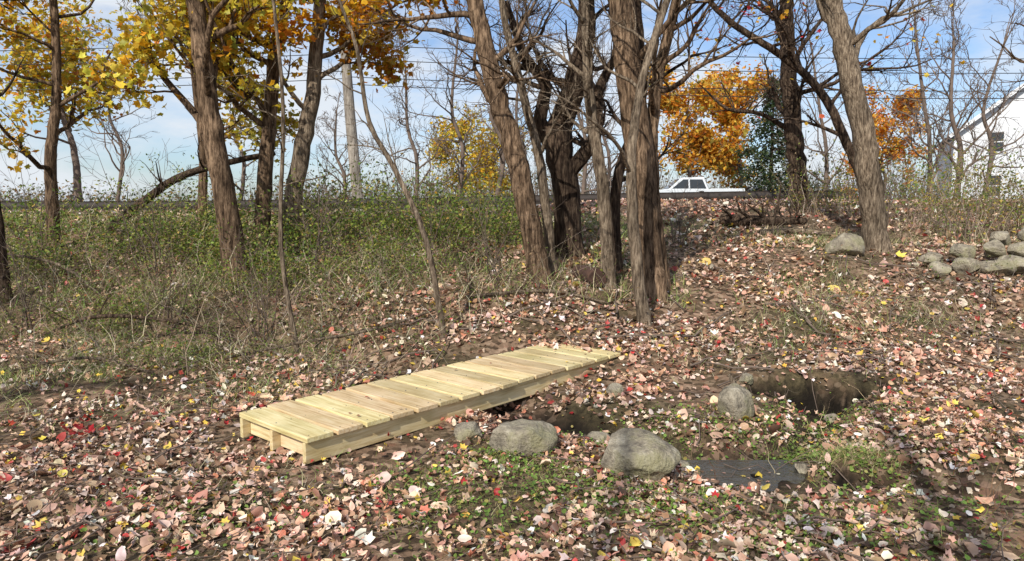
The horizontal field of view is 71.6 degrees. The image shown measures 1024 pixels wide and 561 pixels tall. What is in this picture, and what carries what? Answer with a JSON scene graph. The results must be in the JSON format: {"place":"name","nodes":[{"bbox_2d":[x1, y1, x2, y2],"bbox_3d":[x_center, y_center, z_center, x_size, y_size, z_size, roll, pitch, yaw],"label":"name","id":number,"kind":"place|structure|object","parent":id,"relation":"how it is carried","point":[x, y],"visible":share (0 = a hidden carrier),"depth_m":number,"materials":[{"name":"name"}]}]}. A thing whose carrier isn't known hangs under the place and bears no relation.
{"place":"outdoors","nodes":[
{"label":"outdoors","id":0,"kind":"place"},
{"bbox_2d":[0,258,465,432],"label":"dry grass","id":1,"kind":"structure","parent":0,"point":[55,369],"depth_m":7.98,"materials":[{"name":"plant"}]},
{"bbox_2d":[337,1,362,211],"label":"utility pole","id":2,"kind":"object","parent":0,"point":[348,97],"visible":0.41,"depth_m":24.45,"materials":[{"name":"wood"}]},
{"bbox_2d":[0,200,700,308],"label":"bank grass","id":3,"kind":"structure","parent":0,"point":[461,246],"depth_m":10.63,"materials":[{"name":"plant"}]},
{"bbox_2d":[0,201,1023,560],"bbox_3d":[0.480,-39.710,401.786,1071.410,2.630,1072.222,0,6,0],"label":"ground","id":4,"kind":"structure","parent":0,"point":[838,393],"depth_m":6.96,"materials":[{"name":"soil"}]},
{"bbox_2d":[0,0,40,301],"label":"young maple tree","id":5,"kind":"object","parent":4,"relation":"on","point":[4,284],"visible":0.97,"depth_m":9.57,"materials":[{"name":"brown plant"}]},
{"bbox_2d":[0,233,68,335],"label":"bare shrub","id":6,"kind":"object","parent":4,"relation":"on","point":[24,297],"visible":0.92,"depth_m":9.16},
{"bbox_2d":[0,125,105,261],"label":"bare shrub","id":7,"kind":"object","parent":4,"relation":"on","point":[51,195],"visible":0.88,"depth_m":10.88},
{"bbox_2d":[5,202,109,289],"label":"honeysuckle shrub","id":8,"kind":"object","parent":4,"relation":"on","point":[50,252],"visible":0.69,"depth_m":10.55,"materials":[{"name":"green plant"}]},
{"bbox_2d":[0,0,140,200],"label":"yellow maple tree","id":9,"kind":"object","parent":4,"relation":"on","point":[36,72],"visible":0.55,"depth_m":26.76,"materials":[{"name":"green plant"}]},
{"bbox_2d":[0,177,143,248],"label":"honeysuckle shrub","id":10,"kind":"object","parent":4,"relation":"on","point":[11,219],"visible":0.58,"depth_m":12.37,"materials":[{"name":"leaf"},{"name":"brown twig"}]},
{"bbox_2d":[5,237,143,295],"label":"fallen branch","id":11,"kind":"object","parent":4,"relation":"on","point":[63,267],"visible":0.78,"depth_m":9.89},
{"bbox_2d":[0,0,153,250],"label":"young maple tree","id":12,"kind":"object","parent":4,"relation":"on","point":[54,33],"visible":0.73,"depth_m":11.42,"materials":[{"name":"yellow plant"}]},
{"bbox_2d":[0,339,186,373],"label":"fallen branch","id":13,"kind":"object","parent":4,"relation":"on","point":[79,358],"visible":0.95,"depth_m":7.42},
{"bbox_2d":[4,264,231,342],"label":"honeysuckle shrub","id":14,"kind":"object","parent":4,"relation":"on","point":[128,306],"visible":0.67,"depth_m":9.09,"materials":[{"name":"green plant"}]},
{"bbox_2d":[69,0,166,200],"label":"bare tree","id":15,"kind":"object","parent":4,"relation":"on","point":[121,154],"visible":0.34,"depth_m":35.34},
{"bbox_2d":[18,274,239,341],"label":"fallen branch","id":16,"kind":"object","parent":4,"relation":"on","point":[97,316],"visible":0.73,"depth_m":8.63,"materials":[{"name":"wood"}]},
{"bbox_2d":[56,125,206,279],"bbox_3d":[-5.437,-1.079,10.118,1.904,2.221,1.985,0,6,0],"label":"bare shrub","id":17,"kind":"object","parent":4,"relation":"on","point":[155,237],"visible":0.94,"depth_m":10.15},
{"bbox_2d":[139,223,205,339],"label":"bare shrub","id":18,"kind":"object","parent":4,"relation":"on","point":[169,298],"visible":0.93,"depth_m":8.79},
{"bbox_2d":[74,326,274,380],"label":"honeysuckle shrub","id":19,"kind":"object","parent":4,"relation":"on","point":[165,354],"visible":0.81,"depth_m":7.61,"materials":[{"name":"green plant"}]},
{"bbox_2d":[29,153,328,286],"bbox_3d":[-5.665,-1.055,11.344,5.201,2.107,3.347,0,6,0],"label":"honeysuckle shrub","id":20,"kind":"object","parent":4,"relation":"on","point":[139,231],"visible":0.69,"depth_m":10.96,"materials":[{"name":"leaf"},{"name":"brown twig"}]},
{"bbox_2d":[106,133,275,232],"bbox_3d":[-5.489,-1.695,11.709,3.010,1.847,1.153,2,6,20],"label":"fallen trunk","id":21,"kind":"object","parent":4,"relation":"on","point":[202,169],"visible":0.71,"depth_m":11.82,"materials":[{"name":"wood"}]},
{"bbox_2d":[63,0,319,287],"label":"maple tree","id":22,"kind":"object","parent":4,"relation":"on","point":[206,116],"visible":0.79,"depth_m":9.74,"materials":[{"name":"brown plant"}]},
{"bbox_2d":[105,0,302,246],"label":"maple tree","id":23,"kind":"object","parent":4,"relation":"on","point":[266,161],"visible":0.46,"depth_m":10.67,"materials":[{"name":"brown plant"}]},
{"bbox_2d":[0,418,438,559],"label":"fallen leaves","id":24,"kind":"object","parent":4,"relation":"on","point":[206,486],"visible":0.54,"depth_m":4.39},
{"bbox_2d":[142,0,300,225],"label":"maple tree","id":25,"kind":"object","parent":4,"relation":"on","point":[230,125],"visible":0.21,"depth_m":12.98,"materials":[{"name":"brown plant"}]},
{"bbox_2d":[162,30,293,199],"bbox_3d":[-12.679,-8.218,33.218,5.378,10.212,6.198,0,6,0],"label":"bare tree","id":26,"kind":"object","parent":4,"relation":"on","point":[243,174],"visible":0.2,"depth_m":33.46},
{"bbox_2d":[105,190,371,281],"bbox_3d":[-4.007,-0.680,10.705,3.230,1.399,2.846,2,6,21],"label":"honeysuckle shrub","id":27,"kind":"object","parent":4,"relation":"on","point":[210,244],"visible":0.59,"depth_m":10.54,"materials":[{"name":"leaf"},{"name":"brown twig"}]},
{"bbox_2d":[206,229,291,342],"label":"bare shrub","id":28,"kind":"object","parent":4,"relation":"on","point":[262,301],"visible":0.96,"depth_m":8.58,"materials":[{"name":"plant"}]},
{"bbox_2d":[188,227,344,302],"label":"honeysuckle shrub","id":29,"kind":"object","parent":4,"relation":"on","point":[263,267],"visible":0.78,"depth_m":9.65,"materials":[{"name":"green plant"}]},
{"bbox_2d":[195,0,359,353],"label":"sapling","id":30,"kind":"object","parent":4,"relation":"on","point":[281,248],"visible":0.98,"depth_m":7.88,"materials":[{"name":"grey plant"}]},
{"bbox_2d":[0,189,605,372],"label":"dry canes","id":31,"kind":"object","parent":4,"relation":"on","point":[84,291],"visible":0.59,"depth_m":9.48,"materials":[{"name":"beige plant"}]},
{"bbox_2d":[158,319,474,404],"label":"dry canes","id":32,"kind":"object","parent":4,"relation":"on","point":[347,370],"visible":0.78,"depth_m":7.27,"materials":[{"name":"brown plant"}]},
{"bbox_2d":[256,123,377,274],"bbox_3d":[-2.637,-1.218,10.416,1.768,2.298,2.193,0,6,0],"label":"bare shrub","id":33,"kind":"object","parent":4,"relation":"on","point":[319,230],"visible":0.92,"depth_m":10.32,"materials":[{"name":"plant"}]},
{"bbox_2d":[194,140,470,258],"bbox_3d":[-2.739,-1.345,11.855,4.461,1.998,4.174,-3,7,-30],"label":"honeysuckle shrub","id":34,"kind":"object","parent":4,"relation":"on","point":[335,218],"visible":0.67,"depth_m":11.49,"materials":[{"name":"green plant"}]},
{"bbox_2d":[221,0,464,255],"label":"maple tree","id":35,"kind":"object","parent":4,"relation":"on","point":[309,106],"visible":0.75,"depth_m":11.11,"materials":[{"name":"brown plant"}]},
{"bbox_2d":[204,251,483,358],"bbox_3d":[-1.936,0.228,8.469,3.278,1.091,0.998,-3,6,-24],"label":"fallen branch","id":36,"kind":"object","parent":4,"relation":"on","point":[340,335],"visible":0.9,"depth_m":8.28,"materials":[{"name":"wood"}]},
{"bbox_2d":[310,59,378,208],"bbox_3d":[-8.881,-7.581,37.350,3.953,8.095,3.346,0,6,0],"label":"bare tree","id":37,"kind":"object","parent":4,"relation":"on","point":[334,130],"visible":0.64,"depth_m":37.32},
{"bbox_2d":[278,0,446,339],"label":"sapling","id":38,"kind":"object","parent":4,"relation":"on","point":[394,168],"visible":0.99,"depth_m":8.25,"materials":[{"name":"grey plant"}]},
{"bbox_2d":[301,218,488,288],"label":"honeysuckle shrub","id":39,"kind":"object","parent":4,"relation":"on","point":[390,257],"visible":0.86,"depth_m":10.12,"materials":[{"name":"green plant"}]},
{"bbox_2d":[272,156,540,264],"bbox_3d":[-1.627,-1.200,11.779,4.381,1.821,4.154,0,6,0],"label":"honeysuckle shrub","id":40,"kind":"object","parent":4,"relation":"on","point":[427,229],"visible":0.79,"depth_m":11.51,"materials":[{"name":"green plant"}]},
{"bbox_2d":[359,15,481,197],"bbox_3d":[-4.337,-7.911,34.272,5.729,9.365,4.178,-3,6,-23],"label":"bare tree","id":41,"kind":"object","parent":4,"relation":"on","point":[416,154],"visible":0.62,"depth_m":33.54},
{"bbox_2d":[1,190,845,212],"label":"guard rail","id":42,"kind":"object","parent":4,"relation":"on","point":[730,195],"visible":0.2,"depth_m":22.35,"materials":[{"name":"metal"}]},
{"bbox_2d":[239,344,620,463],"bbox_3d":[-0.466,0.988,6.670,0.992,0.224,3.934,5,8,41],"label":"plank footbridge","id":43,"kind":"object","parent":4,"relation":"on","point":[317,427],"visible":0.94,"depth_m":5.93,"materials":[{"name":"beige wood"}]},
{"bbox_2d":[0,244,886,411],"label":"dry canes","id":44,"kind":"object","parent":4,"relation":"on","point":[132,341],"visible":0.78,"depth_m":8.07,"materials":[{"name":"beige plant"}]},
{"bbox_2d":[392,2,498,208],"bbox_3d":[-2.723,-8.317,30.533,5.217,10.938,7.406,0,6,0],"label":"bare tree","id":45,"kind":"object","parent":4,"relation":"on","point":[462,147],"visible":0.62,"depth_m":31.30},
{"bbox_2d":[412,102,486,196],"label":"yellow maple tree","id":46,"kind":"object","parent":4,"relation":"on","point":[462,130],"visible":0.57,"depth_m":42.99,"materials":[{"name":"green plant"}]},
{"bbox_2d":[332,0,577,284],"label":"leaning tree","id":47,"kind":"object","parent":4,"relation":"on","point":[494,91],"visible":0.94,"depth_m":10.06,"materials":[{"name":"brown plant"}]},
{"bbox_2d":[411,122,512,262],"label":"bare shrub","id":48,"kind":"object","parent":4,"relation":"on","point":[430,231],"visible":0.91,"depth_m":10.63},
{"bbox_2d":[454,421,482,441],"bbox_3d":[-0.341,1.196,5.535,0.225,0.166,0.195,0,6,0],"label":"boulder","id":49,"kind":"object","parent":4,"relation":"on","point":[465,430],"visible":0.81,"depth_m":5.48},
{"bbox_2d":[0,118,941,209],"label":"distant tree line","id":50,"kind":"object","parent":4,"relation":"on","point":[550,188],"visible":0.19,"depth_m":70.75,"materials":[{"name":"brown plant"}]},
{"bbox_2d":[449,119,532,196],"bbox_3d":[-1.250,-6.493,39.489,4.324,5.542,4.598,4,7,36],"label":"yellow maple tree","id":51,"kind":"object","parent":4,"relation":"on","point":[489,162],"visible":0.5,"depth_m":38.89,"materials":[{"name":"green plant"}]},
{"bbox_2d":[455,0,540,209],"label":"bare tree","id":52,"kind":"object","parent":4,"relation":"on","point":[501,154],"visible":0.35,"depth_m":29.62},
{"bbox_2d":[445,133,560,284],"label":"bare shrub","id":53,"kind":"object","parent":4,"relation":"on","point":[485,234],"visible":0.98,"depth_m":9.72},
{"bbox_2d":[0,388,1022,560],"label":"grass tufts","id":54,"kind":"object","parent":4,"relation":"on","point":[530,470],"visible":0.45,"depth_m":4.42,"materials":[{"name":"plant"}]},
{"bbox_2d":[0,242,1023,560],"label":"fallen sticks","id":55,"kind":"object","parent":4,"relation":"on","point":[382,376],"visible":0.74,"depth_m":6.43,"materials":[{"name":"wood"}]},
{"bbox_2d":[0,373,1023,560],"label":"ground ivy","id":56,"kind":"object","parent":4,"relation":"on","point":[582,505],"visible":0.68,"depth_m":4.45,"materials":[{"name":"green leaf"}]},
{"bbox_2d":[0,39,1023,98],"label":"utility wires","id":57,"kind":"object","parent":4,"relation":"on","point":[558,66],"visible":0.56,"depth_m":24.43,"materials":[{"name":"metal"}]},
{"bbox_2d":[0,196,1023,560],"bbox_3d":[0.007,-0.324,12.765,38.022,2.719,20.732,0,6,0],"label":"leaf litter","id":58,"kind":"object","parent":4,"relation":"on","point":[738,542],"visible":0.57,"depth_m":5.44,"materials":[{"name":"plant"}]},
{"bbox_2d":[426,173,598,257],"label":"honeysuckle shrub","id":59,"kind":"object","parent":4,"relation":"on","point":[507,218],"visible":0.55,"depth_m":11.97,"materials":[{"name":"green plant"}]},
{"bbox_2d":[422,0,603,274],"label":"slender tree","id":60,"kind":"object","parent":4,"relation":"on","point":[538,151],"visible":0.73,"depth_m":10.40,"materials":[{"name":"grey plant"}]},
{"bbox_2d":[488,419,557,456],"bbox_3d":[0.076,1.213,5.339,0.533,0.320,0.424,3,6,25],"label":"boulder","id":61,"kind":"object","parent":4,"relation":"on","point":[524,435],"visible":0.75,"depth_m":5.19,"materials":[{"name":"stone"}]},
{"bbox_2d":[484,1,562,179],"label":"bare tree","id":62,"kind":"object","parent":4,"relation":"on","point":[517,118],"visible":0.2,"depth_m":35.28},
{"bbox_2d":[446,253,610,303],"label":"fallen branch","id":63,"kind":"object","parent":4,"relation":"on","point":[532,291],"visible":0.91,"depth_m":9.57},
{"bbox_2d":[227,214,835,340],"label":"dry canes","id":64,"kind":"object","parent":4,"relation":"on","point":[489,278],"visible":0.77,"depth_m":9.56,"materials":[{"name":"beige plant"}]},
{"bbox_2d":[444,0,712,259],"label":"gnarled tree","id":65,"kind":"object","parent":4,"relation":"on","point":[565,165],"visible":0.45,"depth_m":11.20,"materials":[{"name":"brown plant"}]},
{"bbox_2d":[520,0,637,290],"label":"slender tree","id":66,"kind":"object","parent":4,"relation":"on","point":[605,220],"visible":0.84,"depth_m":9.82,"materials":[{"name":"grey plant"}]},
{"bbox_2d":[514,0,661,193],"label":"bare tree","id":67,"kind":"object","parent":4,"relation":"on","point":[583,186],"visible":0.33,"depth_m":32.56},
{"bbox_2d":[572,265,605,286],"bbox_3d":[1.106,-0.079,10.218,0.267,0.279,0.697,-2,6,-16],"label":"rotten log","id":68,"kind":"object","parent":4,"relation":"on","point":[587,274],"visible":0.84,"depth_m":9.93,"materials":[{"name":"brown wood"}]},
{"bbox_2d":[520,0,697,326],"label":"slender tree","id":69,"kind":"object","parent":4,"relation":"on","point":[643,314],"visible":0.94,"depth_m":8.68,"materials":[{"name":"grey plant"}]},
{"bbox_2d":[570,12,665,190],"bbox_3d":[5.126,-9.248,37.258,4.214,11.427,6.506,4,7,35],"label":"bare tree","id":70,"kind":"object","parent":4,"relation":"on","point":[608,150],"visible":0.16,"depth_m":37.38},
{"bbox_2d":[601,428,680,480],"bbox_3d":[0.884,1.227,4.878,0.501,0.373,0.392,5,8,43],"label":"boulder","id":71,"kind":"object","parent":4,"relation":"on","point":[640,452],"visible":0.84,"depth_m":4.77,"materials":[{"name":"stone"}]},
{"bbox_2d":[580,0,745,271],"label":"slender tree","id":72,"kind":"object","parent":4,"relation":"on","point":[618,179],"visible":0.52,"depth_m":10.76,"materials":[{"name":"brown plant"}]},
{"bbox_2d":[665,171,711,244],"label":"bare shrub","id":73,"kind":"object","parent":4,"relation":"on","point":[679,220],"visible":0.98,"depth_m":12.38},
{"bbox_2d":[647,51,754,176],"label":"orange maple tree","id":74,"kind":"object","parent":4,"relation":"on","point":[707,152],"visible":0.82,"depth_m":44.81,"materials":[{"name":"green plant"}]},
{"bbox_2d":[607,0,829,301],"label":"ash tree","id":75,"kind":"object","parent":4,"relation":"on","point":[625,46],"visible":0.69,"depth_m":9.50,"materials":[{"name":"brown plant"}]},
{"bbox_2d":[626,0,817,291],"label":"ash tree","id":76,"kind":"object","parent":4,"relation":"on","point":[654,100],"visible":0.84,"depth_m":9.46,"materials":[{"name":"brown plant"}]},
{"bbox_2d":[685,55,779,187],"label":"orange maple tree","id":77,"kind":"object","parent":4,"relation":"on","point":[722,118],"visible":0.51,"depth_m":48.09,"materials":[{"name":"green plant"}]},
{"bbox_2d":[718,383,754,420],"bbox_3d":[1.985,1.069,6.218,0.286,0.342,0.469,5,7,38],"label":"boulder","id":78,"kind":"object","parent":4,"relation":"on","point":[739,397],"visible":0.91,"depth_m":6.07,"materials":[{"name":"stone"}]},
{"bbox_2d":[679,460,835,491],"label":"creek water","id":79,"kind":"structure","parent":4,"relation":"on","point":[789,472],"depth_m":5.23,"materials":[{"name":"grey liquid"}]},
{"bbox_2d":[716,182,811,226],"bbox_3d":[4.942,-1.533,14.270,1.954,0.902,1.176,0,6,0],"label":"fallen log","id":80,"kind":"object","parent":4,"relation":"on","point":[743,218],"visible":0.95,"depth_m":14.14,"materials":[{"name":"brown wood"}]},
{"bbox_2d":[724,76,823,190],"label":"pine tree","id":81,"kind":"object","parent":4,"relation":"on","point":[765,155],"visible":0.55,"depth_m":40.08,"materials":[{"name":"green plant"}]},
{"bbox_2d":[758,198,842,235],"bbox_3d":[5.617,-1.194,13.078,1.915,0.782,1.072,-2,6,-18],"label":"fallen log","id":82,"kind":"object","parent":4,"relation":"on","point":[789,231],"visible":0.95,"depth_m":13.18,"materials":[{"name":"wood"}]},
{"bbox_2d":[581,214,1023,388],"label":"grass patches","id":83,"kind":"object","parent":4,"relation":"on","point":[826,242],"depth_m":9.69,"materials":[{"name":"plant"}]},
{"bbox_2d":[676,435,930,482],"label":"hanging grass clump","id":84,"kind":"object","parent":4,"relation":"on","point":[841,452],"visible":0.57,"depth_m":5.03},
{"bbox_2d":[607,254,1023,397],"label":"dry canes","id":85,"kind":"object","parent":4,"relation":"on","point":[1000,385],"visible":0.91,"depth_m":8.23,"materials":[{"name":"beige plant"}]},
{"bbox_2d":[666,0,964,210],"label":"oak tree","id":86,"kind":"object","parent":4,"relation":"on","point":[792,92],"visible":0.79,"depth_m":16.53,"materials":[{"name":"brown plant"}]},
{"bbox_2d":[752,0,888,190],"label":"bare tree","id":87,"kind":"object","parent":4,"relation":"on","point":[825,141],"visible":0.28,"depth_m":32.21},
{"bbox_2d":[694,0,963,176],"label":"leaning tree","id":88,"kind":"object","parent":4,"relation":"on","point":[815,85],"visible":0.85,"depth_m":14.96,"materials":[{"name":"brown plant"}]},
{"bbox_2d":[825,233,864,255],"bbox_3d":[5.426,-0.553,11.591,0.600,0.462,0.459,0,6,5],"label":"boulder","id":89,"kind":"object","parent":4,"relation":"on","point":[853,244],"visible":0.84,"depth_m":11.46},
{"bbox_2d":[701,127,993,223],"bbox_3d":[7.021,-2.473,15.876,5.516,2.477,4.870,-5,7,-38],"label":"bramble thicket","id":90,"kind":"object","parent":4,"relation":"on","point":[850,203],"visible":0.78,"depth_m":15.74,"materials":[{"name":"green plant"}]},
{"bbox_2d":[698,391,1023,520],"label":"dry canes","id":91,"kind":"object","parent":4,"relation":"on","point":[961,472],"visible":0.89,"depth_m":4.25,"materials":[{"name":"beige plant"}]},
{"bbox_2d":[814,0,941,252],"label":"oak tree","id":92,"kind":"object","parent":4,"relation":"on","point":[868,174],"visible":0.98,"depth_m":11.66,"materials":[{"name":"grey plant"}]},
{"bbox_2d":[750,224,1023,338],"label":"dry canes","id":93,"kind":"object","parent":4,"relation":"on","point":[924,276],"visible":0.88,"depth_m":10.12,"materials":[{"name":"beige plant"}]},
{"bbox_2d":[836,82,938,198],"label":"orange maple tree","id":94,"kind":"object","parent":4,"relation":"on","point":[882,127],"visible":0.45,"depth_m":67.77,"materials":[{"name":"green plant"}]},
{"bbox_2d":[782,122,1023,242],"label":"bramble thicket","id":95,"kind":"object","parent":4,"relation":"on","point":[984,192],"visible":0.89,"depth_m":13.54,"materials":[{"name":"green plant"}]},
{"bbox_2d":[821,128,1023,215],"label":"bramble thicket","id":96,"kind":"object","parent":4,"relation":"on","point":[953,176],"visible":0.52,"depth_m":16.26,"materials":[{"name":"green plant"}]},
{"bbox_2d":[863,0,1007,196],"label":"bare tree","id":97,"kind":"object","parent":4,"relation":"on","point":[928,131],"visible":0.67,"depth_m":29.48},
{"bbox_2d":[883,119,1004,243],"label":"bare shrub","id":98,"kind":"object","parent":4,"relation":"on","point":[967,172],"visible":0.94,"depth_m":12.62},
{"bbox_2d":[886,0,1023,196],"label":"bare tree","id":99,"kind":"object","parent":4,"relation":"on","point":[954,126],"visible":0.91,"depth_m":24.41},
{"bbox_2d":[948,243,975,258],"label":"stone","id":100,"kind":"object","parent":4,"relation":"on","point":[965,250],"visible":0.84,"depth_m":10.92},
{"bbox_2d":[907,0,1023,198],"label":"bare tree","id":101,"kind":"object","parent":4,"relation":"on","point":[988,131],"visible":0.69,"depth_m":31.43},
{"bbox_2d":[951,257,980,274],"bbox_3d":[6.861,-0.204,10.718,0.346,0.295,0.367,-3,7,-28],"label":"stone","id":102,"kind":"object","parent":4,"relation":"on","point":[959,265],"visible":0.87,"depth_m":10.60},
{"bbox_2d":[922,154,1023,238],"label":"bramble thicket","id":103,"kind":"object","parent":4,"relation":"on","point":[1000,200],"visible":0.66,"depth_m":13.54,"materials":[{"name":"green plant"}]},
{"bbox_2d":[976,260,1016,274],"bbox_3d":[7.213,-0.180,10.605,0.563,0.258,0.427,-2,1,0],"label":"stone","id":104,"kind":"object","parent":4,"relation":"on","point":[1007,270],"visible":0.73,"depth_m":10.48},
{"bbox_2d":[969,5,1023,92],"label":"oak tree","id":105,"kind":"object","parent":4,"relation":"on","point":[1011,55],"visible":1,"depth_m":12.23,"materials":[{"name":"brown plant"}]},
{"bbox_2d":[997,255,1023,273],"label":"stone","id":106,"kind":"object","parent":4,"relation":"on","point":[1018,261],"visible":0.64,"depth_m":10.52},
{"bbox_2d":[983,239,1006,257],"bbox_3d":[7.400,-0.491,10.891,0.308,0.290,0.449,3,7,31],"label":"stone","id":107,"kind":"object","parent":106,"relation":"on","point":[994,248],"visible":0.98,"depth_m":10.78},
{"bbox_2d":[0,0,1023,207],"label":"sky","id":108,"kind":"structure","parent":0,"point":[176,124],"materials":[{"name":"blue"}]},
{"label":"parking lot","id":109,"kind":"structure","parent":0,"visible":0},
{"bbox_2d":[659,177,744,192],"bbox_3d":[10.016,-4.834,39.715,5.524,1.853,1.840,0,6,0],"label":"parked pickup truck","id":110,"kind":"object","parent":109,"relation":"on","point":[682,185],"visible":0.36,"depth_m":38.89,"materials":[{"name":"paint"}]},
{"bbox_2d":[936,88,1023,199],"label":"walls","id":111,"kind":"structure","parent":109,"relation":"on","point":[1016,109],"depth_m":45.57,"materials":[{"name":"paint"}]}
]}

